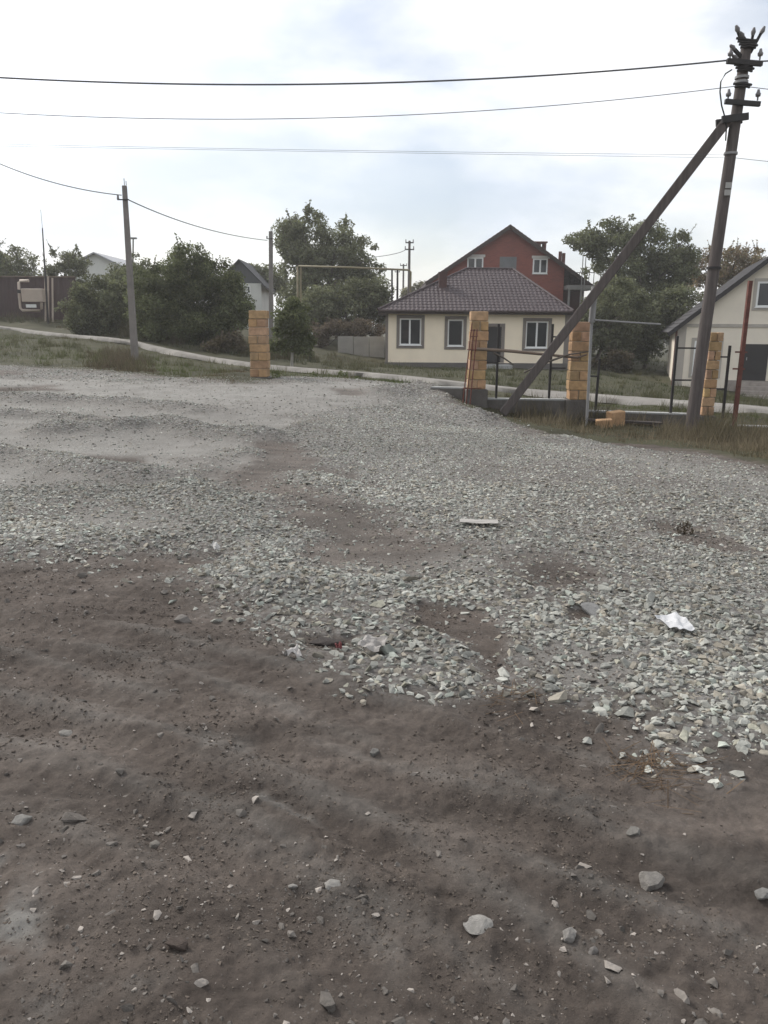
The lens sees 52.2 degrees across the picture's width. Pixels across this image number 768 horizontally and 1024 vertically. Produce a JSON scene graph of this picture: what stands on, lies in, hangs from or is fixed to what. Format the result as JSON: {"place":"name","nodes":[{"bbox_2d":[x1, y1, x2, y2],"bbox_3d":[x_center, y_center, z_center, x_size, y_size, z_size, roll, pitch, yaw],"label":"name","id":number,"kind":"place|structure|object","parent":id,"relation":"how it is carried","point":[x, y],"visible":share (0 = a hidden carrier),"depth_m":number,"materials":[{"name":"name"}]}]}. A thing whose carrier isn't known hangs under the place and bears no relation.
{"place":"outdoors","nodes":[
{"label":"outdoors","id":0,"kind":"place"},
{"bbox_2d":[0,317,767,1023],"bbox_3d":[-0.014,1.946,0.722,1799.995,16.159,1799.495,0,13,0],"label":"ground","id":1,"kind":"structure","parent":0,"point":[660,841],"depth_m":2.96,"materials":[{"name":"soil"}]},
{"bbox_2d":[0,238,42,275],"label":"tree","id":2,"kind":"object","parent":1,"relation":"on","point":[8,267],"visible":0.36,"depth_m":58.41,"materials":[{"name":"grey plant"}]},
{"bbox_2d":[11,814,32,825],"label":"stone","id":3,"kind":"object","parent":1,"relation":"on","point":[21,819],"visible":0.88,"depth_m":2.58,"materials":[{"name":"stone"}]},
{"bbox_2d":[17,276,53,321],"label":"gas cabinet","id":4,"kind":"object","parent":1,"relation":"on","point":[32,295],"visible":0.88,"depth_m":49.13,"materials":[{"name":"beige metal"}]},
{"bbox_2d":[0,276,75,319],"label":"sheet fence","id":5,"kind":"object","parent":1,"relation":"on","point":[9,293],"visible":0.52,"depth_m":51.13,"materials":[{"name":"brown metal"}]},
{"bbox_2d":[41,216,48,323],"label":"mast","id":6,"kind":"object","parent":1,"relation":"on","point":[47,310],"visible":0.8,"depth_m":48.51,"materials":[{"name":"metal"}]},
{"bbox_2d":[36,243,94,287],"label":"tree","id":7,"kind":"object","parent":1,"relation":"on","point":[71,262],"visible":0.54,"depth_m":55.17,"materials":[{"name":"green plant"}]},
{"bbox_2d":[59,729,72,736],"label":"stone","id":8,"kind":"object","parent":1,"relation":"on","point":[64,733],"visible":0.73,"depth_m":3.16,"materials":[{"name":"stone"}]},
{"bbox_2d":[67,587,76,593],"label":"stone","id":9,"kind":"object","parent":1,"relation":"on","point":[71,590],"visible":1,"depth_m":4.73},
{"bbox_2d":[61,812,87,822],"bbox_3d":[-1.026,1.018,2.593,0.082,0.054,0.071,10,17,36],"label":"stone","id":10,"kind":"object","parent":1,"relation":"on","point":[70,817],"visible":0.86,"depth_m":2.58,"materials":[{"name":"stone"}]},
{"bbox_2d":[54,273,143,336],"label":"bush","id":11,"kind":"object","parent":1,"relation":"on","point":[89,311],"visible":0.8,"depth_m":40.85,"materials":[{"name":"green plant"}]},
{"bbox_2d":[67,252,136,290],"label":"white house","id":12,"kind":"structure","parent":1,"relation":"on","point":[101,264],"depth_m":67.02,"materials":[{"name":"paint"}]},
{"bbox_2d":[117,181,138,358],"bbox_3d":[-8.584,-7.816,26.395,0.405,6.384,0.278,0,13,0],"label":"concrete pole","id":13,"kind":"object","parent":1,"relation":"on","point":[131,309],"visible":0.96,"depth_m":26.33,"materials":[{"name":"concrete"}]},
{"bbox_2d":[0,164,121,195],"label":"overhead cable","id":14,"kind":"object","parent":13,"relation":"attached to","point":[60,184],"visible":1,"depth_m":25.62,"materials":[{"name":"rubber"}]},
{"bbox_2d":[129,200,266,240],"bbox_3d":[-7.599,-12.554,34.312,0.417,0.513,17.428,2,13,7],"label":"overhead cable","id":15,"kind":"object","parent":13,"relation":"hanging from","point":[190,224],"visible":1,"depth_m":32.01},
{"bbox_2d":[103,252,160,282],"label":"bush","id":16,"kind":"object","parent":1,"relation":"on","point":[120,273],"visible":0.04,"depth_m":43.56,"materials":[{"name":"green plant"}]},
{"bbox_2d":[131,237,136,262],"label":"street lamp","id":17,"kind":"object","parent":1,"relation":"on","point":[133,238],"visible":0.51,"depth_m":58.96,"materials":[{"name":"metal"}]},
{"bbox_2d":[149,840,160,847],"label":"stone","id":18,"kind":"object","parent":1,"relation":"on","point":[154,844],"visible":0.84,"depth_m":2.50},
{"bbox_2d":[164,936,187,951],"bbox_3d":[-0.536,1.125,2.042,0.062,0.033,0.039,6,14,22],"label":"stone","id":19,"kind":"object","parent":1,"relation":"on","point":[178,943],"visible":1,"depth_m":2.03,"materials":[{"name":"stone"}]},
{"bbox_2d":[174,614,191,622],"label":"stone","id":20,"kind":"object","parent":1,"relation":"on","point":[182,618],"visible":1,"depth_m":4.24,"materials":[{"name":"stone"}]},
{"bbox_2d":[121,232,256,344],"bbox_3d":[-9.405,-10.540,37.638,6.633,5.297,4.471,0,13,0],"label":"bush","id":21,"kind":"object","parent":1,"relation":"on","point":[169,303],"visible":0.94,"depth_m":36.73,"materials":[{"name":"green plant"}]},
{"bbox_2d":[208,541,219,549],"bbox_3d":[-1.209,0.248,5.579,0.082,0.058,0.055,24,24,33],"label":"paper scrap","id":22,"kind":"object","parent":1,"relation":"on","point":[215,545],"visible":1,"depth_m":5.58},
{"bbox_2d":[199,326,248,353],"bbox_3d":[-7.226,-7.605,35.230,2.213,1.445,1.468,3,14,11],"label":"bush","id":23,"kind":"object","parent":1,"relation":"on","point":[221,342],"visible":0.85,"depth_m":34.91,"materials":[{"name":"green plant"}]},
{"bbox_2d":[230,259,275,328],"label":"house","id":24,"kind":"structure","parent":1,"relation":"on","point":[257,283],"depth_m":63.66,"materials":[{"name":"stone"}]},
{"bbox_2d":[248,310,271,378],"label":"limestone pillar","id":25,"kind":"structure","parent":1,"relation":"on","point":[258,338],"depth_m":19.38,"materials":[{"name":"stone"}]},
{"bbox_2d":[266,231,273,343],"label":"concrete pole","id":26,"kind":"object","parent":1,"relation":"on","point":[270,238],"visible":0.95,"depth_m":43.13,"materials":[{"name":"concrete"}]},
{"bbox_2d":[249,263,292,298],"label":"bush","id":27,"kind":"object","parent":1,"relation":"on","point":[262,271],"visible":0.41,"depth_m":68.40,"materials":[{"name":"green plant"}]},
{"bbox_2d":[272,371,279,377],"bbox_3d":[-2.695,-3.436,19.574,0.247,0.207,0.255,5,14,19],"label":"weed","id":28,"kind":"object","parent":1,"relation":"on","point":[278,374],"visible":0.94,"depth_m":19.59,"materials":[{"name":"green plant"}]},
{"bbox_2d":[282,644,302,657],"bbox_3d":[-0.443,0.682,3.810,0.080,0.063,0.073,-9,25,-33],"label":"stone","id":29,"kind":"object","parent":1,"relation":"on","point":[295,650],"visible":1,"depth_m":3.81,"materials":[{"name":"stone"}]},
{"bbox_2d":[288,884,297,888],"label":"stone","id":30,"kind":"object","parent":1,"relation":"on","point":[292,886],"visible":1,"depth_m":2.29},
{"bbox_2d":[269,296,318,366],"bbox_3d":[-3.583,-6.761,30.162,2.148,3.020,1.717,0,13,0],"label":"tree","id":31,"kind":"object","parent":1,"relation":"on","point":[298,339],"visible":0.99,"depth_m":29.95,"materials":[{"name":"green plant"}]},
{"bbox_2d":[310,637,344,646],"bbox_3d":[-0.300,0.675,4.072,0.194,0.048,0.129,1,9,0],"label":"clod","id":32,"kind":"object","parent":1,"relation":"on","point":[324,641],"visible":0.72,"depth_m":4.03,"materials":[{"name":"soil"}]},
{"bbox_2d":[271,199,386,339],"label":"tree","id":33,"kind":"object","parent":1,"relation":"on","point":[294,245],"visible":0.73,"depth_m":56.24,"materials":[{"name":"green plant"}]},
{"bbox_2d":[325,879,340,890],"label":"stone","id":34,"kind":"object","parent":1,"relation":"on","point":[330,883],"visible":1,"depth_m":2.29,"materials":[{"name":"stone"}]},
{"bbox_2d":[335,641,341,648],"bbox_3d":[-0.227,0.663,3.896,0.033,0.039,0.038,-4,31,-17],"label":"red scrap","id":35,"kind":"object","parent":1,"relation":"on","point":[339,645],"visible":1,"depth_m":3.89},
{"bbox_2d":[336,371,347,377],"bbox_3d":[-1.222,-4.031,23.077,0.372,0.290,0.370,0,13,0],"label":"weed","id":36,"kind":"object","parent":1,"relation":"on","point":[342,374],"visible":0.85,"depth_m":23.06,"materials":[{"name":"green plant"}]},
{"bbox_2d":[295,274,396,346],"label":"bush","id":37,"kind":"object","parent":1,"relation":"on","point":[356,298],"visible":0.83,"depth_m":51.28,"materials":[{"name":"green plant"}]},
{"bbox_2d":[308,317,384,347],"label":"bush","id":38,"kind":"object","parent":1,"relation":"on","point":[357,327],"visible":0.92,"depth_m":48.30,"materials":[{"name":"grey plant"}]},
{"bbox_2d":[297,265,411,302],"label":"gas pipe","id":39,"kind":"object","parent":1,"relation":"on","point":[301,266],"visible":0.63,"depth_m":44.99,"materials":[{"name":"metal"}]},
{"bbox_2d":[338,336,384,357],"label":"concrete wall","id":40,"kind":"structure","parent":1,"relation":"on","point":[370,346],"depth_m":46.48,"materials":[{"name":"concrete"}]},
{"bbox_2d":[370,748,378,756],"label":"stone","id":41,"kind":"object","parent":1,"relation":"on","point":[374,752],"visible":1,"depth_m":3.01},
{"bbox_2d":[0,308,767,424],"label":"grass","id":42,"kind":"structure","parent":1,"relation":"on","point":[124,332],"depth_m":30.49,"materials":[{"name":"plant"}]},
{"bbox_2d":[0,478,767,1023],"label":"soil crumbs","id":43,"kind":"object","parent":1,"relation":"on","point":[184,900],"visible":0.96,"depth_m":2.49,"materials":[{"name":"soil"}]},
{"bbox_2d":[0,392,767,1023],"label":"pebbles","id":44,"kind":"object","parent":1,"relation":"on","point":[326,1002],"visible":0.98,"depth_m":2.27,"materials":[{"name":"stone"}]},
{"bbox_2d":[400,263,406,289],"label":"crossarm pole","id":45,"kind":"object","parent":1,"relation":"on","point":[403,265],"visible":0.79,"depth_m":115.07,"materials":[{"name":"grey wood"}]},
{"bbox_2d":[405,239,413,293],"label":"crossarm pole","id":46,"kind":"object","parent":1,"relation":"on","point":[409,249],"visible":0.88,"depth_m":81.04,"materials":[{"name":"grey wood"}]},
{"bbox_2d":[399,280,424,297],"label":"bush","id":47,"kind":"object","parent":1,"relation":"on","point":[413,289],"visible":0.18,"depth_m":90.84,"materials":[{"name":"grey plant"}]},
{"bbox_2d":[78,343,767,459],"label":"dry grass","id":48,"kind":"structure","parent":1,"relation":"on","point":[723,433],"depth_m":14.97,"materials":[{"name":"plant"}]},
{"bbox_2d":[199,301,668,347],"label":"treeline","id":49,"kind":"object","parent":1,"relation":"on","point":[667,343],"depth_m":129.55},
{"bbox_2d":[430,386,466,399],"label":"plinth wall","id":50,"kind":"structure","parent":1,"relation":"on","point":[456,392],"depth_m":16.98,"materials":[{"name":"concrete"}]},
{"bbox_2d":[462,323,480,404],"bbox_3d":[1.840,-3.035,16.358,0.554,1.763,0.253,-9,16,-34],"label":"rebar cage","id":51,"kind":"object","parent":1,"relation":"on","point":[471,349],"visible":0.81,"depth_m":16.34,"materials":[{"name":"metal"}]},
{"bbox_2d":[477,347,586,358],"bbox_3d":[3.065,-3.299,16.277,2.279,0.215,0.106,1,13,3],"label":"pole bar","id":52,"kind":"object","parent":51,"relation":"attached to","point":[516,351],"visible":0.91,"depth_m":16.28,"materials":[{"name":"metal"}]},
{"bbox_2d":[493,352,513,364],"bbox_3d":[2.486,-3.189,16.299,0.441,0.270,0.038,0,13,0],"label":"branch","id":53,"kind":"object","parent":52,"relation":"attached to","point":[504,358],"visible":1,"depth_m":16.28,"materials":[{"name":"grey plant"}]},
{"bbox_2d":[548,351,588,362],"bbox_3d":[3.732,-3.163,16.178,1.115,0.330,0.086,0,13,0],"label":"branch","id":54,"kind":"object","parent":52,"relation":"attached to","point":[566,355],"visible":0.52,"depth_m":16.15,"materials":[{"name":"grey plant"}]},
{"bbox_2d":[377,267,574,369],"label":"house","id":55,"kind":"structure","parent":1,"relation":"on","point":[428,325],"depth_m":43.03,"materials":[{"name":"beige"}]},
{"bbox_2d":[396,315,424,347],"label":"window","id":56,"kind":"structure","parent":55,"relation":"in","point":[410,328],"depth_m":42.93,"materials":[{"name":"white plastic"}]},
{"bbox_2d":[444,316,466,349],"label":"window","id":57,"kind":"structure","parent":55,"relation":"in","point":[455,334],"depth_m":42.94,"materials":[{"name":"white plastic"}]},
{"bbox_2d":[485,328,500,361],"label":"door","id":58,"kind":"structure","parent":55,"relation":"in","point":[492,337],"depth_m":43.12,"materials":[{"name":"metal"}]},
{"bbox_2d":[522,318,551,350],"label":"window","id":59,"kind":"structure","parent":55,"relation":"in","point":[536,332],"depth_m":42.96,"materials":[{"name":"white plastic"}]},
{"bbox_2d":[464,311,488,407],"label":"limestone pillar","id":60,"kind":"structure","parent":1,"relation":"on","point":[480,322],"depth_m":16.55,"materials":[{"name":"stone"}]},
{"bbox_2d":[463,914,492,934],"bbox_3d":[0.257,1.124,2.129,0.082,0.027,0.060,-7,16,-16],"label":"stone","id":61,"kind":"object","parent":1,"relation":"on","point":[477,924],"visible":1,"depth_m":2.12,"materials":[{"name":"stone"}]},
{"bbox_2d":[419,224,593,316],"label":"brick house","id":62,"kind":"structure","parent":1,"relation":"on","point":[510,246],"depth_m":59.17,"materials":[{"name":"red brick"}]},
{"bbox_2d":[467,254,484,266],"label":"window","id":63,"kind":"structure","parent":62,"relation":"in","point":[475,260],"depth_m":59.18,"materials":[{"name":"white plastic"}]},
{"bbox_2d":[499,257,516,268],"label":"blocked window","id":64,"kind":"structure","parent":62,"relation":"in","point":[505,262],"depth_m":59.21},
{"bbox_2d":[532,256,549,273],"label":"window","id":65,"kind":"structure","parent":62,"relation":"in","point":[540,266],"depth_m":59.25,"materials":[{"name":"white plastic"}]},
{"bbox_2d":[487,398,564,418],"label":"plinth wall","id":66,"kind":"structure","parent":1,"relation":"on","point":[495,403],"depth_m":16.70,"materials":[{"name":"concrete"}]},
{"bbox_2d":[487,324,499,397],"bbox_3d":[2.278,-3.116,16.729,0.328,1.743,0.046,0,13,0],"label":"fence post","id":67,"kind":"object","parent":66,"relation":"on","point":[497,358],"visible":0.89,"depth_m":16.69,"materials":[{"name":"metal"}]},
{"bbox_2d":[548,324,565,397],"bbox_3d":[3.682,-3.104,16.627,0.346,1.716,0.046,0,13,0],"label":"fence post","id":68,"kind":"object","parent":66,"relation":"on","point":[550,363],"visible":0.79,"depth_m":16.63,"materials":[{"name":"metal"}]},
{"bbox_2d":[563,927,576,942],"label":"stone","id":69,"kind":"object","parent":1,"relation":"on","point":[569,934],"visible":1,"depth_m":2.10,"materials":[{"name":"stone"}]},
{"bbox_2d":[564,322,589,423],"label":"limestone pillar","id":70,"kind":"structure","parent":1,"relation":"on","point":[577,371],"depth_m":16.39,"materials":[{"name":"stone"}]},
{"bbox_2d":[581,602,599,615],"bbox_3d":[1.209,0.575,4.555,0.152,0.048,0.158,16,24,25],"label":"stone","id":71,"kind":"object","parent":1,"relation":"on","point":[588,608],"visible":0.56,"depth_m":4.54,"materials":[{"name":"stone"}]},
{"bbox_2d":[588,946,597,954],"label":"stone","id":72,"kind":"object","parent":1,"relation":"on","point":[593,950],"visible":1,"depth_m":2.06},
{"bbox_2d":[594,723,603,733],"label":"stone","id":73,"kind":"object","parent":1,"relation":"on","point":[599,727],"visible":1,"depth_m":3.15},
{"bbox_2d":[595,418,612,428],"bbox_3d":[4.435,-1.770,15.807,0.320,0.200,0.200,-2,17,12],"label":"limestone block","id":74,"kind":"object","parent":1,"relation":"on","point":[599,421],"depth_m":15.71,"materials":[{"name":"stone"}]},
{"bbox_2d":[478,677,744,813],"bbox_3d":[0.831,0.885,3.132,0.534,0.078,1.143,-9,16,-34],"label":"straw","id":75,"kind":"object","parent":1,"relation":"on","point":[651,763],"visible":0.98,"depth_m":2.90,"materials":[{"name":"beige plant"}]},
{"bbox_2d":[591,345,634,373],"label":"bush","id":76,"kind":"object","parent":1,"relation":"on","point":[617,358],"visible":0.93,"depth_m":45.82,"materials":[{"name":"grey plant"}]},
{"bbox_2d":[576,274,652,366],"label":"bush","id":77,"kind":"object","parent":1,"relation":"on","point":[630,303],"visible":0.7,"depth_m":47.74,"materials":[{"name":"green plant"}]},
{"bbox_2d":[606,410,624,425],"bbox_3d":[4.746,-1.903,16.072,0.340,0.330,0.200,-10,20,-18],"label":"limestone block","id":78,"kind":"object","parent":1,"relation":"on","point":[617,417],"depth_m":15.98,"materials":[{"name":"stone"}]},
{"bbox_2d":[585,286,660,425],"bbox_3d":[4.822,-3.129,15.896,1.435,2.774,0.132,0,13,0],"label":"pipe post","id":79,"kind":"object","parent":1,"relation":"on","point":[592,313],"visible":0.83,"depth_m":15.75,"materials":[{"name":"metal"}]},
{"bbox_2d":[588,418,662,424],"bbox_3d":[4.963,-1.869,16.174,1.500,0.040,0.200,3,14,2],"label":"plank","id":80,"kind":"object","parent":1,"relation":"on","point":[639,422],"visible":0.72,"depth_m":16.07,"materials":[{"name":"wood"}]},
{"bbox_2d":[561,213,702,364],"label":"tree","id":81,"kind":"object","parent":1,"relation":"on","point":[657,268],"visible":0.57,"depth_m":52.62,"materials":[{"name":"green plant"}]},
{"bbox_2d":[500,25,765,430],"bbox_3d":[4.571,-4.925,15.093,4.412,7.728,0.411,3,14,11],"label":"utility pole","id":82,"kind":"object","parent":1,"relation":"on","point":[742,62],"visible":1,"depth_m":14.68,"materials":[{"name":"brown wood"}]},
{"bbox_2d":[11,144,697,154],"bbox_3d":[-4.313,-6.687,14.247,21.270,0.236,0.006,0,13,0],"label":"overhead cable","id":83,"kind":"object","parent":82,"relation":"attached to","point":[363,150],"visible":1,"depth_m":14.27,"materials":[{"name":"metal"}]},
{"bbox_2d":[0,60,726,85],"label":"overhead cable","id":84,"kind":"object","parent":82,"relation":"attached to","point":[367,82],"visible":1,"depth_m":13.99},
{"bbox_2d":[8,146,718,157],"bbox_3d":[-4.314,-6.622,14.262,21.253,0.200,0.006,0,13,0],"label":"overhead cable","id":85,"kind":"object","parent":82,"relation":"attached to","point":[367,152],"visible":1,"depth_m":14.27,"materials":[{"name":"metal"}]},
{"bbox_2d":[0,86,735,119],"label":"overhead cable","id":86,"kind":"object","parent":82,"relation":"attached to","point":[373,116],"visible":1,"depth_m":14.13,"materials":[{"name":"metal"}]},
{"bbox_2d":[626,826,639,835],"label":"stone","id":87,"kind":"object","parent":1,"relation":"on","point":[633,830],"visible":1,"depth_m":2.51,"materials":[{"name":"stone"}]},
{"bbox_2d":[589,410,686,426],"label":"plinth wall","id":88,"kind":"structure","parent":1,"relation":"on","point":[657,415],"depth_m":16.61,"materials":[{"name":"concrete"}]},
{"bbox_2d":[590,358,600,409],"bbox_3d":[4.374,-2.629,16.636,0.361,1.242,0.046,0,13,0],"label":"fence post","id":89,"kind":"object","parent":88,"relation":"on","point":[597,381],"visible":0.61,"depth_m":16.58,"materials":[{"name":"metal"}]},
{"bbox_2d":[669,336,695,412],"bbox_3d":[6.332,-2.807,16.488,0.533,1.742,0.046,0,13,0],"label":"fence post","id":90,"kind":"object","parent":88,"relation":"on","point":[674,373],"visible":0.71,"depth_m":16.44,"materials":[{"name":"metal"}]},
{"bbox_2d":[639,871,664,890],"bbox_3d":[0.804,1.108,2.345,0.077,0.054,0.069,5,13,-1],"label":"stone","id":91,"kind":"object","parent":1,"relation":"on","point":[650,881],"visible":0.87,"depth_m":2.33,"materials":[{"name":"stone"}]},
{"bbox_2d":[604,282,703,368],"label":"bush","id":92,"kind":"object","parent":1,"relation":"on","point":[670,306],"visible":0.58,"depth_m":49.64,"materials":[{"name":"green plant"}]},
{"bbox_2d":[676,521,693,534],"bbox_3d":[2.399,0.129,6.246,0.144,0.127,0.144,11,17,39],"label":"weed","id":93,"kind":"object","parent":1,"relation":"on","point":[685,529],"visible":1,"depth_m":6.24,"materials":[{"name":"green plant"}]},
{"bbox_2d":[699,332,723,424],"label":"limestone pillar","id":94,"kind":"structure","parent":1,"relation":"on","point":[711,372],"depth_m":16.35,"materials":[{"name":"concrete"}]},
{"bbox_2d":[661,257,767,399],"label":"gabled house","id":95,"kind":"structure","parent":1,"relation":"on","point":[728,314],"depth_m":39.18,"materials":[{"name":"paint"}]},
{"bbox_2d":[688,338,723,377],"bbox_3d":[16.344,-7.820,39.815,1.503,1.994,0.070,4,14,17],"label":"window","id":96,"kind":"structure","parent":95,"relation":"in","point":[694,340],"depth_m":39.87,"materials":[{"name":"white plastic"}]},
{"bbox_2d":[742,344,767,380],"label":"door","id":97,"kind":"structure","parent":95,"relation":"in","point":[756,358],"depth_m":39.17,"materials":[{"name":"metal"}]},
{"bbox_2d":[752,278,767,309],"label":"window","id":98,"kind":"structure","parent":95,"relation":"in","point":[760,294],"depth_m":38.45,"materials":[{"name":"white plastic"}]},
{"bbox_2d":[687,238,766,301],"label":"tree","id":99,"kind":"object","parent":1,"relation":"on","point":[737,255],"visible":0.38,"depth_m":56.55,"materials":[{"name":"green plant"}]},
{"bbox_2d":[754,887,767,899],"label":"stone","id":100,"kind":"object","parent":1,"relation":"on","point":[761,893],"visible":1,"depth_m":2.27,"materials":[{"name":"stone"}]},
{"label":"plinth wall","id":101,"kind":"object","parent":1,"relation":"on","visible":0},
{"bbox_2d":[709,346,730,419],"bbox_3d":[6.999,-2.583,16.437,0.378,1.775,0.046,0,13,0],"label":"fence post","id":102,"kind":"object","parent":101,"relation":"on","point":[726,375],"visible":0.88,"depth_m":16.39,"materials":[{"name":"metal"}]},
{"bbox_2d":[732,281,752,427],"bbox_3d":[7.313,-3.087,16.111,0.259,3.197,0.075,0,13,0],"label":"fence post","id":103,"kind":"object","parent":101,"relation":"on","point":[741,352],"visible":0.88,"depth_m":16.04,"materials":[{"name":"metal"}]},
{"bbox_2d":[0,362,767,788],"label":"gravel","id":104,"kind":"structure","parent":0,"point":[734,644],"depth_m":5.54,"materials":[{"name":"gravel"}]},
{"bbox_2d":[358,634,389,651],"bbox_3d":[-0.050,0.650,3.905,0.126,0.052,0.122,8,27,28],"label":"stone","id":105,"kind":"object","parent":104,"relation":"on","point":[371,643],"visible":1,"depth_m":3.89,"materials":[{"name":"stone"}]},
{"bbox_2d":[460,519,497,523],"bbox_3d":[0.752,0.073,6.215,0.302,0.013,0.101,2,15,7],"label":"board","id":106,"kind":"object","parent":104,"relation":"on","point":[494,521],"visible":1,"depth_m":6.20,"materials":[{"name":"wood"}]},
{"bbox_2d":[544,683,559,690],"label":"stone","id":107,"kind":"object","parent":104,"relation":"on","point":[553,687],"visible":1,"depth_m":3.53,"materials":[{"name":"stone"}]},
{"bbox_2d":[655,612,694,630],"bbox_3d":[1.553,0.588,4.189,0.138,0.038,0.172,-3,17,-14],"label":"paper","id":108,"kind":"object","parent":104,"relation":"on","point":[675,620],"visible":1,"depth_m":4.19,"materials":[{"name":"paper"}]},
{"bbox_2d":[0,326,767,413],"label":"path","id":109,"kind":"structure","parent":0,"point":[636,401],"depth_m":24.86,"materials":[{"name":"concrete"}]},
{"bbox_2d":[0,0,767,325],"label":"sky","id":110,"kind":"structure","parent":0,"point":[450,205],"materials":[{"name":"white"}]}
]}

